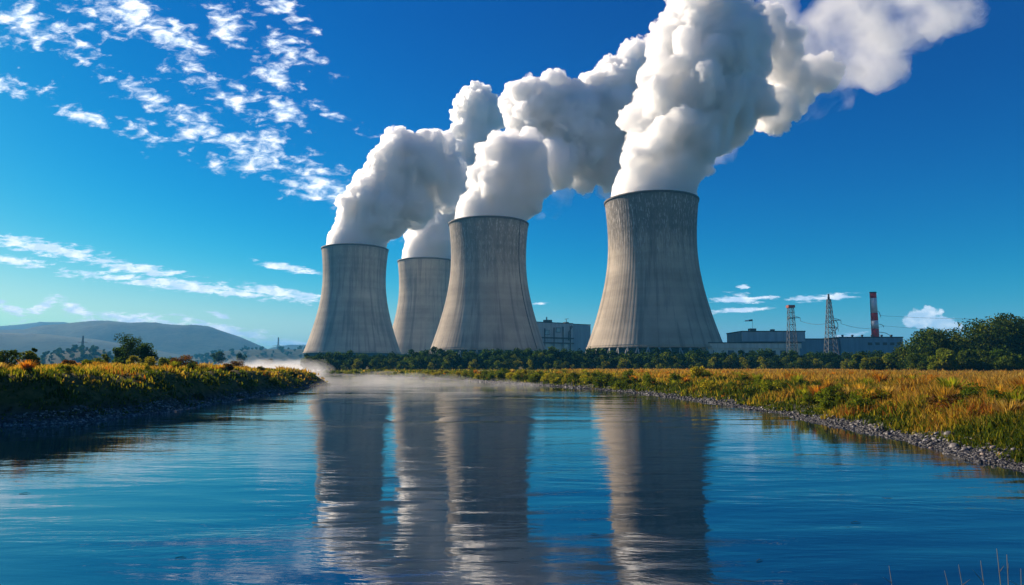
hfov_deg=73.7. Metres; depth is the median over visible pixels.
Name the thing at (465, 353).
belt tree
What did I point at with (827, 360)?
belt tree
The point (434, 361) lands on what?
belt tree
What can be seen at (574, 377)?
bank shrub
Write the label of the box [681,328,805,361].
process building
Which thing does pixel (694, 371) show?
bank shrub
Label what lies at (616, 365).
belt tree
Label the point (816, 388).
grass tuft
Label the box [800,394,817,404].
bank shrub
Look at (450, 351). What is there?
belt tree
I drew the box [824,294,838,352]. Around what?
lattice tower
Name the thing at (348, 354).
belt tree
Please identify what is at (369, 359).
belt tree
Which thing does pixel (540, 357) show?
belt tree
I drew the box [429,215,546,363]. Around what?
cooling tower
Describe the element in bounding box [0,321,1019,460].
ground
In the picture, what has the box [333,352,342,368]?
belt tree
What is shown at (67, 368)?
bank shrub
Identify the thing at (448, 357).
belt tree
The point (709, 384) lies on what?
bank shrub
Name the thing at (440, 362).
belt tree
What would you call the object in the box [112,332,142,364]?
riverside tree
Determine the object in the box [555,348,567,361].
belt tree
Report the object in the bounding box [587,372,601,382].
bank shrub
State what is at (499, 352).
belt tree
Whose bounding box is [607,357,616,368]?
belt tree
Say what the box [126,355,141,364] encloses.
riverside shrub
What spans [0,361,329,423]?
bank grass
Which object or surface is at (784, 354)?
belt tree
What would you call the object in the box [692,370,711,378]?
bank shrub
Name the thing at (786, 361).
belt tree
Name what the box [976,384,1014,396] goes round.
grass tuft
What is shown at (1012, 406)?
grass tuft
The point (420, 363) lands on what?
belt tree
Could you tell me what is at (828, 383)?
grass tuft
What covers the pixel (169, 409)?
bank rubble
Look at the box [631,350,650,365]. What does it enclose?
belt tree
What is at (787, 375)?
grass tuft
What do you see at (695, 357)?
belt tree
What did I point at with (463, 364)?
belt tree
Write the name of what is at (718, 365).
belt tree
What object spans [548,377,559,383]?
bank shrub
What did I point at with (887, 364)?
broadleaf tree
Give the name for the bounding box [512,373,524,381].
bank shrub
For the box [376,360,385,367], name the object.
belt tree
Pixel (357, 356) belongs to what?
belt tree
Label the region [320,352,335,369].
belt tree
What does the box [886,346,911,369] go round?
broadleaf tree
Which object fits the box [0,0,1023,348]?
sky
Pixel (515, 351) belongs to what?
belt tree
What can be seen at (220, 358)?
distant tree
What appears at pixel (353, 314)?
cooling tower
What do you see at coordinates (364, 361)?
belt tree
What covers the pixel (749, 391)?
bank shrub
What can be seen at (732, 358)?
belt tree
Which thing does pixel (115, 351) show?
riverside tree
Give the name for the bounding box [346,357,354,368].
belt tree
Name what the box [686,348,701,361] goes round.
belt tree
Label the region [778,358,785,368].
belt tree
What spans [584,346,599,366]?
belt tree
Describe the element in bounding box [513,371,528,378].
bank shrub
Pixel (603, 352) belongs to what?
belt tree
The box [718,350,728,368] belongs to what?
belt tree
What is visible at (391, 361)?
belt tree
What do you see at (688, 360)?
belt tree
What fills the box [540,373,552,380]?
bank shrub
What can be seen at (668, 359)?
belt tree
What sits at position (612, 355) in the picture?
belt tree
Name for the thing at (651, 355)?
belt tree
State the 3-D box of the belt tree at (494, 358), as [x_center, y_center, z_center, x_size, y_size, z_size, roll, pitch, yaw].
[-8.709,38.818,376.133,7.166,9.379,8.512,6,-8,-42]
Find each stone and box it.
[943,431,952,435]
[949,443,958,447]
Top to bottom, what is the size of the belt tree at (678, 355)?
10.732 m
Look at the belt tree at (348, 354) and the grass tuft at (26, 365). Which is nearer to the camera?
the grass tuft at (26, 365)
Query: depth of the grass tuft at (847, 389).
55.76 m
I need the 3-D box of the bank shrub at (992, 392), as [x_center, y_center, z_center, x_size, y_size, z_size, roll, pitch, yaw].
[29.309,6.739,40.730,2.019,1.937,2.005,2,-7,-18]
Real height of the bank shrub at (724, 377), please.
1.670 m
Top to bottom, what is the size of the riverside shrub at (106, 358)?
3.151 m
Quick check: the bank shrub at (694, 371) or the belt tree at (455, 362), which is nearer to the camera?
the bank shrub at (694, 371)
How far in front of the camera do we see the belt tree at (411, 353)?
400.85 m
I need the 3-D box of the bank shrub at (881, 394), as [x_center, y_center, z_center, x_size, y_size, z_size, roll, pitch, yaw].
[27.335,8.083,51.188,2.231,1.940,2.229,-5,-8,40]
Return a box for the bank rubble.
[0,388,292,425]
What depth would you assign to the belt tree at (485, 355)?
391.59 m
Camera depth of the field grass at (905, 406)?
57.05 m
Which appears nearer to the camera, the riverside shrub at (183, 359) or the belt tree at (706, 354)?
the riverside shrub at (183, 359)
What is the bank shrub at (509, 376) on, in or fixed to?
on the ground at (171, 340)
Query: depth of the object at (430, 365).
370.96 m
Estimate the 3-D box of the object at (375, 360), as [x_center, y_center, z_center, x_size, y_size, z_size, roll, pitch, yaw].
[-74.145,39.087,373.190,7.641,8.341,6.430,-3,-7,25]
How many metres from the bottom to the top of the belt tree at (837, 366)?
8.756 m
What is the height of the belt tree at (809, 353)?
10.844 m
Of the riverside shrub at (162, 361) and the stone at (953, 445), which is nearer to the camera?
the stone at (953, 445)
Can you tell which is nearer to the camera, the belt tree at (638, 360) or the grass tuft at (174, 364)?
the grass tuft at (174, 364)
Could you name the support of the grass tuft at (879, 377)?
on the ground at (171, 340)
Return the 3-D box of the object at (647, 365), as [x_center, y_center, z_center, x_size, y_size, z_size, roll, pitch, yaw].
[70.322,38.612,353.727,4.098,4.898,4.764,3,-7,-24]
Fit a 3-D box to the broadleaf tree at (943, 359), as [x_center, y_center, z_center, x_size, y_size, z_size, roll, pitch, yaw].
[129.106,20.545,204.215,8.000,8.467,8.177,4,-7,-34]
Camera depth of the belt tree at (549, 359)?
376.29 m
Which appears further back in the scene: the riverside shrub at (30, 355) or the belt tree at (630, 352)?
the belt tree at (630, 352)
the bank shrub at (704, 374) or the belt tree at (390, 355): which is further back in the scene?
the belt tree at (390, 355)
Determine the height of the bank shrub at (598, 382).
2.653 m
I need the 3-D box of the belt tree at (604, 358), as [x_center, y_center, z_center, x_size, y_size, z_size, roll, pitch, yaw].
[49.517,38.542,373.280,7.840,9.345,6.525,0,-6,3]
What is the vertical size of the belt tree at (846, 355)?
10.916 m
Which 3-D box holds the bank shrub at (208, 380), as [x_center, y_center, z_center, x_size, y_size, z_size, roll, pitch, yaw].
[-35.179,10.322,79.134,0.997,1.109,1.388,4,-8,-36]
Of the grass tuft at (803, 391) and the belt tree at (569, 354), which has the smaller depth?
the grass tuft at (803, 391)
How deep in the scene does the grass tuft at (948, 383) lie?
50.76 m
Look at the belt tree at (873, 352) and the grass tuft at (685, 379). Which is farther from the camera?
the belt tree at (873, 352)
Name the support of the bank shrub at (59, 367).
on the ground at (171, 340)
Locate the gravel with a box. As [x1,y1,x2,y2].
[471,379,1023,470]
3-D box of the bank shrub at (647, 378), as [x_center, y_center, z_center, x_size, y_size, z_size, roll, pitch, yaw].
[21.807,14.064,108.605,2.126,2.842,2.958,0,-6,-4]
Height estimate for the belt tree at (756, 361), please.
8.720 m
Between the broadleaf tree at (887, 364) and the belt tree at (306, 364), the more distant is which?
the belt tree at (306, 364)
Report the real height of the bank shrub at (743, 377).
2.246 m
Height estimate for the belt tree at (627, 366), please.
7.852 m
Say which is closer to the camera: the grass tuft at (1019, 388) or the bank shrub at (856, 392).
the grass tuft at (1019, 388)
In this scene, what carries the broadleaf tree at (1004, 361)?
on the ground at (171, 340)
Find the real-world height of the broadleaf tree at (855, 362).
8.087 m
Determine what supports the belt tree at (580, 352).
on the ground at (171, 340)
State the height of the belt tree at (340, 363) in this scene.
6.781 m
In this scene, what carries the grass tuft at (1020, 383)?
on the ground at (171, 340)
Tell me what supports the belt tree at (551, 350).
on the ground at (171, 340)
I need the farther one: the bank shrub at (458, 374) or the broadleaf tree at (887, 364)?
the broadleaf tree at (887, 364)
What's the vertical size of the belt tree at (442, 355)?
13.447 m
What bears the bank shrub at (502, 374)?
on the ground at (171, 340)
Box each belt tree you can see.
[300,356,312,369]
[310,356,321,370]
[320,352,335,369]
[324,356,333,368]
[330,360,339,369]
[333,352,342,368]
[336,359,343,369]
[339,349,357,363]
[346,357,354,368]
[353,353,363,368]
[358,357,367,368]
[367,356,375,367]
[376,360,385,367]
[381,351,395,368]
[382,359,389,367]
[387,357,396,368]
[395,353,408,360]
[408,349,416,368]
[412,352,428,368]
[417,356,424,369]
[419,346,437,368]
[422,355,433,369]
[431,357,440,369]
[436,348,445,369]
[436,358,445,369]
[443,352,455,367]
[445,350,458,365]
[452,355,462,369]
[457,350,470,368]
[458,357,468,368]
[463,355,475,368]
[469,350,479,364]
[471,355,482,368]
[478,349,495,368]
[481,360,487,369]
[485,360,494,369]
[490,355,503,368]
[493,349,505,367]
[498,353,511,367]
[509,347,525,367]
[509,355,520,367]
[517,347,531,358]
[519,355,527,369]
[524,354,537,367]
[529,349,543,369]
[534,352,543,369]
[541,354,554,368]
[546,346,563,361]
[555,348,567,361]
[564,352,582,368]
[564,355,571,368]
[567,349,573,356]
[573,348,592,360]
[582,356,591,368]
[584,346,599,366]
[588,356,602,368]
[597,348,609,367]
[600,354,607,368]
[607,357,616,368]
[608,350,620,368]
[612,356,620,368]
[614,352,630,358]
[617,357,629,368]
[624,353,635,368]
[626,350,643,366]
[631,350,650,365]
[632,354,643,368]
[642,356,653,368]
[647,352,656,368]
[650,357,660,368]
[651,347,670,366]
[659,352,673,366]
[668,356,677,368]
[671,353,685,362]
[677,356,685,368]
[684,358,690,368]
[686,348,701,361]
[686,353,703,366]
[699,349,716,367]
[700,357,707,368]
[706,356,719,368]
[715,357,723,368]
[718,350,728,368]
[726,355,736,368]
[731,355,741,368]
[738,350,749,357]
[743,355,755,368]
[749,350,762,367]
[754,355,763,367]
[756,348,776,365]
[765,358,773,368]
[769,354,784,367]
[772,357,780,368]
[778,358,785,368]
[779,354,793,368]
[780,351,788,357]
[788,354,799,368]
[789,350,799,356]
[802,356,812,368]
[804,352,812,361]
[808,355,818,368]
[812,351,826,368]
[822,351,836,358]
[824,356,836,367]
[832,355,841,368]
[839,351,851,359]
[864,350,881,356]
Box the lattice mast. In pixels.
[786,305,799,354]
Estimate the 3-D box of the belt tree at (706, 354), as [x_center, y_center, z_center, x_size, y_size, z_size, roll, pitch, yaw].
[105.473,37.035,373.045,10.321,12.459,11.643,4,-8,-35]
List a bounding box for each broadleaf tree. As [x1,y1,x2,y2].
[848,352,868,369]
[860,357,885,370]
[882,353,894,369]
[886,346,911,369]
[894,327,965,370]
[907,351,935,370]
[927,347,960,370]
[947,313,1023,359]
[956,349,993,371]
[986,348,1023,371]
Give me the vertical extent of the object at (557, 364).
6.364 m
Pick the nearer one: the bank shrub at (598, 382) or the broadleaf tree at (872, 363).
the bank shrub at (598, 382)
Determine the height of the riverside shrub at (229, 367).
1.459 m
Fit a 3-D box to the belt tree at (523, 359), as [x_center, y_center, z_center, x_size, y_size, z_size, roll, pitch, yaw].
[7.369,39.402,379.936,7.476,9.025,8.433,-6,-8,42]
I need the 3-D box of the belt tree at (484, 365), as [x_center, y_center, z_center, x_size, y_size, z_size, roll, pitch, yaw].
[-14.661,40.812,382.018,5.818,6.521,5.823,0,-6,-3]
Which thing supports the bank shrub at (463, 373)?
on the ground at (171, 340)
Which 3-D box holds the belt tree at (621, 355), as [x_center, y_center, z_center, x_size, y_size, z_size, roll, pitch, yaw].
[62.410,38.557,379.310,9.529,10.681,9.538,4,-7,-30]
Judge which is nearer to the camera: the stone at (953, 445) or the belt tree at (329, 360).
the stone at (953, 445)
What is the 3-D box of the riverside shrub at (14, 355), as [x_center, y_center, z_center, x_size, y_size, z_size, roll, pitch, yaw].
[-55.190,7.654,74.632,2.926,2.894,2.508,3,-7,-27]
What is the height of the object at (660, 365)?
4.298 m
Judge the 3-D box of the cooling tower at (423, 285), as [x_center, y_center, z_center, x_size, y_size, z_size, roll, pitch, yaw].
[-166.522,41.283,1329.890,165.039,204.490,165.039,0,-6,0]
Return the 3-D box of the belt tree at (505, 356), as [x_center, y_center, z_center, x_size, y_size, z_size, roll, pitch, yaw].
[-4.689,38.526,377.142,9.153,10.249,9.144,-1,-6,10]
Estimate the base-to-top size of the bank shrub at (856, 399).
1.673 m
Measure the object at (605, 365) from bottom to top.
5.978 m
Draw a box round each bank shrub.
[54,363,70,371]
[59,364,73,373]
[185,362,199,369]
[205,377,212,384]
[230,361,244,366]
[247,380,257,385]
[267,377,279,385]
[422,370,431,375]
[453,371,461,377]
[461,371,468,377]
[466,372,474,377]
[480,369,488,376]
[488,374,495,380]
[496,370,506,379]
[505,372,512,380]
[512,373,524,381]
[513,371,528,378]
[527,372,538,381]
[538,371,544,379]
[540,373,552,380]
[548,373,563,378]
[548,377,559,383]
[561,373,571,381]
[567,372,580,382]
[579,375,587,381]
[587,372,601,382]
[592,375,606,387]
[601,373,612,385]
[607,377,621,385]
[612,380,625,389]
[620,377,633,384]
[622,369,634,377]
[642,372,655,386]
[668,373,683,381]
[688,366,709,377]
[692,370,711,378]
[700,380,719,391]
[714,375,727,381]
[732,372,750,381]
[743,388,754,394]
[753,377,760,385]
[759,379,782,391]
[761,386,772,394]
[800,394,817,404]
[814,385,838,402]
[815,398,837,410]
[834,392,847,403]
[844,394,869,409]
[845,389,860,400]
[860,387,891,400]
[925,394,966,412]
[941,399,968,413]
[956,388,983,402]
[960,382,988,394]
[982,389,1011,402]
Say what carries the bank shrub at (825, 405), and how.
on the ground at (171, 340)
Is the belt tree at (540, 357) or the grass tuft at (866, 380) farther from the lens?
the belt tree at (540, 357)
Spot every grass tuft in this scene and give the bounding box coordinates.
[0,363,13,368]
[19,359,40,371]
[169,361,182,368]
[198,363,207,368]
[681,376,692,382]
[751,373,763,379]
[784,372,796,379]
[790,374,804,382]
[795,388,811,397]
[807,385,824,394]
[819,379,836,386]
[837,386,862,394]
[847,383,869,390]
[854,388,880,401]
[859,378,873,384]
[871,372,888,381]
[876,385,900,393]
[902,374,919,380]
[928,387,958,404]
[934,376,966,389]
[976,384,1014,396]
[988,398,1023,413]
[997,390,1023,402]
[1006,383,1023,391]
[1007,377,1023,387]
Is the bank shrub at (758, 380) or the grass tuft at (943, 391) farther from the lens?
the bank shrub at (758, 380)
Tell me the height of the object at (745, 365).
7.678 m
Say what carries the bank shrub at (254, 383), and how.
on the ground at (171, 340)
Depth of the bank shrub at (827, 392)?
55.91 m
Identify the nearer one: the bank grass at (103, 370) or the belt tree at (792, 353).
the bank grass at (103, 370)
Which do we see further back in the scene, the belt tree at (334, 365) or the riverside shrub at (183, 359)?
the belt tree at (334, 365)
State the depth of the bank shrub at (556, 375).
145.10 m
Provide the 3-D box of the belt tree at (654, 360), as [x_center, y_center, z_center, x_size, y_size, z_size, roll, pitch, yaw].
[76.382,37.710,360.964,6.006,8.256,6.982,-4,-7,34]
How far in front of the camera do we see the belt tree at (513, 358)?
377.58 m
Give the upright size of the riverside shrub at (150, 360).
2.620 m
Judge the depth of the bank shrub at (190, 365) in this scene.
83.48 m
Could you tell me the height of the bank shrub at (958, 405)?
1.553 m
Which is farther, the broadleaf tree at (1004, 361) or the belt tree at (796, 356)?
the belt tree at (796, 356)
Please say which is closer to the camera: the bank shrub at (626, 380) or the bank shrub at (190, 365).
the bank shrub at (190, 365)
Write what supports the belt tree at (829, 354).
on the ground at (171, 340)
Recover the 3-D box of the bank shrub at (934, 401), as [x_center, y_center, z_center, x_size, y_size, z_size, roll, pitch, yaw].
[26.663,7.123,41.955,1.882,1.896,2.239,-1,-6,7]
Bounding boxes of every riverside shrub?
[0,349,23,366]
[20,350,40,366]
[51,359,77,364]
[80,358,104,364]
[96,354,110,362]
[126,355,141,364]
[141,356,157,365]
[158,357,170,366]
[170,355,197,365]
[223,363,233,371]
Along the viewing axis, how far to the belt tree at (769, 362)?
348.08 m
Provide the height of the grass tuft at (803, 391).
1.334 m
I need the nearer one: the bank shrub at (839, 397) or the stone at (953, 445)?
the stone at (953, 445)
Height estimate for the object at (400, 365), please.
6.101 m
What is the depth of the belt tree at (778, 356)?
362.29 m
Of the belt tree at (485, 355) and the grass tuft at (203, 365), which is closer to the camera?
the grass tuft at (203, 365)
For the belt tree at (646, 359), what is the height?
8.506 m
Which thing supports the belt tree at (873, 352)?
on the ground at (171, 340)
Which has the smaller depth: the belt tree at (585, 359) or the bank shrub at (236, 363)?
the bank shrub at (236, 363)
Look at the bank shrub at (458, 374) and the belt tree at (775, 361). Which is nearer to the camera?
the bank shrub at (458, 374)
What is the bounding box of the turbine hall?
[537,317,590,352]
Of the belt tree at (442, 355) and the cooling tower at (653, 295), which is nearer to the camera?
the belt tree at (442, 355)
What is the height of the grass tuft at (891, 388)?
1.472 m
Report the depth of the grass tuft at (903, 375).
75.24 m
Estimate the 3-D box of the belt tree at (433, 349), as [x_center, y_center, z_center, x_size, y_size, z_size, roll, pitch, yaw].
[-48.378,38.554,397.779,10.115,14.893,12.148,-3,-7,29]
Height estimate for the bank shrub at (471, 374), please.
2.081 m
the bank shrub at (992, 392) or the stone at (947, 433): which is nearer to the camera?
the stone at (947, 433)
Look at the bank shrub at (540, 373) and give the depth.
153.82 m
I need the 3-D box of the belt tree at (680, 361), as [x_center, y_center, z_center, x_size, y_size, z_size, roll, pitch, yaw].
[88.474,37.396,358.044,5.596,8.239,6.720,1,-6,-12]
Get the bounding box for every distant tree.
[210,351,225,363]
[236,353,246,363]
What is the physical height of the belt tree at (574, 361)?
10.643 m
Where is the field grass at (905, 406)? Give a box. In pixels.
[313,368,1023,462]
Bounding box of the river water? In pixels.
[0,373,1023,584]
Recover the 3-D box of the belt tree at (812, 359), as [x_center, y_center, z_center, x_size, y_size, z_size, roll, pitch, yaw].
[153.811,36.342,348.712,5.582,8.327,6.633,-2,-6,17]
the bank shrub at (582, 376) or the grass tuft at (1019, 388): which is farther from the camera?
the bank shrub at (582, 376)
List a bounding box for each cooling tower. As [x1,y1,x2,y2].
[303,243,400,358]
[392,257,450,355]
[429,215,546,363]
[586,190,722,360]
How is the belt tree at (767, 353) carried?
on the ground at (171, 340)
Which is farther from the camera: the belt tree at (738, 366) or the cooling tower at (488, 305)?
the cooling tower at (488, 305)
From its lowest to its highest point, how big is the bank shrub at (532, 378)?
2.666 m
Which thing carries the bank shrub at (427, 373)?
on the ground at (171, 340)
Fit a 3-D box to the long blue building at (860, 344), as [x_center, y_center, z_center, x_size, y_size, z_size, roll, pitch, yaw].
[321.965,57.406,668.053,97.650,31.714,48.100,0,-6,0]
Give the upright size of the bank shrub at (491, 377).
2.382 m
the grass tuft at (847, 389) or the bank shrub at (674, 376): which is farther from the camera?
the bank shrub at (674, 376)
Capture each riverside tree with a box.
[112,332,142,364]
[112,347,125,363]
[130,343,158,363]
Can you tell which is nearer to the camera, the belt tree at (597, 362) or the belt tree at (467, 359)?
the belt tree at (597, 362)
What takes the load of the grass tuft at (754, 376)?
on the ground at (171, 340)
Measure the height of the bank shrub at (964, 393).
1.772 m
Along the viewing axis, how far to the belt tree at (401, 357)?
399.29 m
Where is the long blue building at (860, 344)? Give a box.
[800,335,902,356]
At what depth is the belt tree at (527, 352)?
387.42 m
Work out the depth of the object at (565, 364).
365.04 m
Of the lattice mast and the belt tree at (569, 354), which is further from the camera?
the lattice mast
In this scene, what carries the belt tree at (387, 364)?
on the ground at (171, 340)
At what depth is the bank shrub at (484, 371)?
189.99 m
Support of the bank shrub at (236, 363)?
on the ground at (171, 340)
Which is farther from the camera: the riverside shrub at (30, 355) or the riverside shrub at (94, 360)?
the riverside shrub at (94, 360)
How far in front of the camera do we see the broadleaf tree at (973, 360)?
201.83 m
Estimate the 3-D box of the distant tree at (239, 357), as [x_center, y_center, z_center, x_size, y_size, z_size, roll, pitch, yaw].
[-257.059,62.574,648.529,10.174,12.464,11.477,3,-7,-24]
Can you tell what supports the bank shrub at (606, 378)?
on the ground at (171, 340)
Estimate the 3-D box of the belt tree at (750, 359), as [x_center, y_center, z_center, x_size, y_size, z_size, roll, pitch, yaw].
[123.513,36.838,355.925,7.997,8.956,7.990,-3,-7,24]
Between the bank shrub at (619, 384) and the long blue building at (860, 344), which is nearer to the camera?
the bank shrub at (619, 384)
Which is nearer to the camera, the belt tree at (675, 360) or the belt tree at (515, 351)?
the belt tree at (675, 360)
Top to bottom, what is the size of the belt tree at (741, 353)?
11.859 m
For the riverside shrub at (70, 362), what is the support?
on the ground at (171, 340)
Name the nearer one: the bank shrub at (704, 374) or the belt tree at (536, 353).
the bank shrub at (704, 374)
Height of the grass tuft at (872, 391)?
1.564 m
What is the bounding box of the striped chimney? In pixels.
[869,292,888,336]
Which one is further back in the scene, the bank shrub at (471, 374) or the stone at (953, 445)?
the bank shrub at (471, 374)
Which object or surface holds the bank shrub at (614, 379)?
on the ground at (171, 340)
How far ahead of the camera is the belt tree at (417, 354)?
398.23 m
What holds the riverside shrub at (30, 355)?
on the ground at (171, 340)
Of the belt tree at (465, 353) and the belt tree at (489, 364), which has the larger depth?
the belt tree at (465, 353)
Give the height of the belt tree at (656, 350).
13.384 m
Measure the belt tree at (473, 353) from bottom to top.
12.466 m
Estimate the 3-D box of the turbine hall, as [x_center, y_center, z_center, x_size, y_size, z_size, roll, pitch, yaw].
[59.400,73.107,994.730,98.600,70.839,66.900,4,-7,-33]
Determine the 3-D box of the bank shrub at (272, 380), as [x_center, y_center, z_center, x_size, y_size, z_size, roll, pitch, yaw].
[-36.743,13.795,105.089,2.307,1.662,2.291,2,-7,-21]
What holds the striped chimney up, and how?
on the ground at (171, 340)
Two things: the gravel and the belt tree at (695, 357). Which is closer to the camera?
the gravel
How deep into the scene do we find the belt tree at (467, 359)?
379.76 m
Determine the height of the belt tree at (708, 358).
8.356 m
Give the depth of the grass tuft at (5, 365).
55.86 m
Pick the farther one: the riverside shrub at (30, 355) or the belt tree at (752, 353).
the belt tree at (752, 353)
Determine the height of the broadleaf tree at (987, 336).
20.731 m
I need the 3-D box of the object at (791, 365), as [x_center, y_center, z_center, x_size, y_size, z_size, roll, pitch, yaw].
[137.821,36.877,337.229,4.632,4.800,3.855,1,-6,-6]
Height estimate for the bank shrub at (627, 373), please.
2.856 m
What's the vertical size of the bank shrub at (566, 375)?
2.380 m
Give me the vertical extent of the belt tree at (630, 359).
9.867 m
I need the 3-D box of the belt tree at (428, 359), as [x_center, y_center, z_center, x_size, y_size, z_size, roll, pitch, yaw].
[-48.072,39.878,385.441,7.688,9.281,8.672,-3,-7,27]
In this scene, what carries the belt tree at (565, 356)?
on the ground at (171, 340)
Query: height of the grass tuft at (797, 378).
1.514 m
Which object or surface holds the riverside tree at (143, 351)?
on the ground at (171, 340)
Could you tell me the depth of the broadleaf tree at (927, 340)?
231.45 m
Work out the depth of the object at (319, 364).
377.13 m
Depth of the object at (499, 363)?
365.90 m
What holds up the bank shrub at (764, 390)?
on the ground at (171, 340)
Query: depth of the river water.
21.12 m
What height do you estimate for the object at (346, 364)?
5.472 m
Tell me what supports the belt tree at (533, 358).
on the ground at (171, 340)
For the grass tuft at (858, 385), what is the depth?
57.84 m
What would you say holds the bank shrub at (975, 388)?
on the ground at (171, 340)
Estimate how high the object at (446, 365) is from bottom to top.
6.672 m
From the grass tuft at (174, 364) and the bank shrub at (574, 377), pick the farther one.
the bank shrub at (574, 377)
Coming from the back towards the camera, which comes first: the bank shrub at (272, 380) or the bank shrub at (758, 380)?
the bank shrub at (272, 380)
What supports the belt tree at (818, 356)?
on the ground at (171, 340)

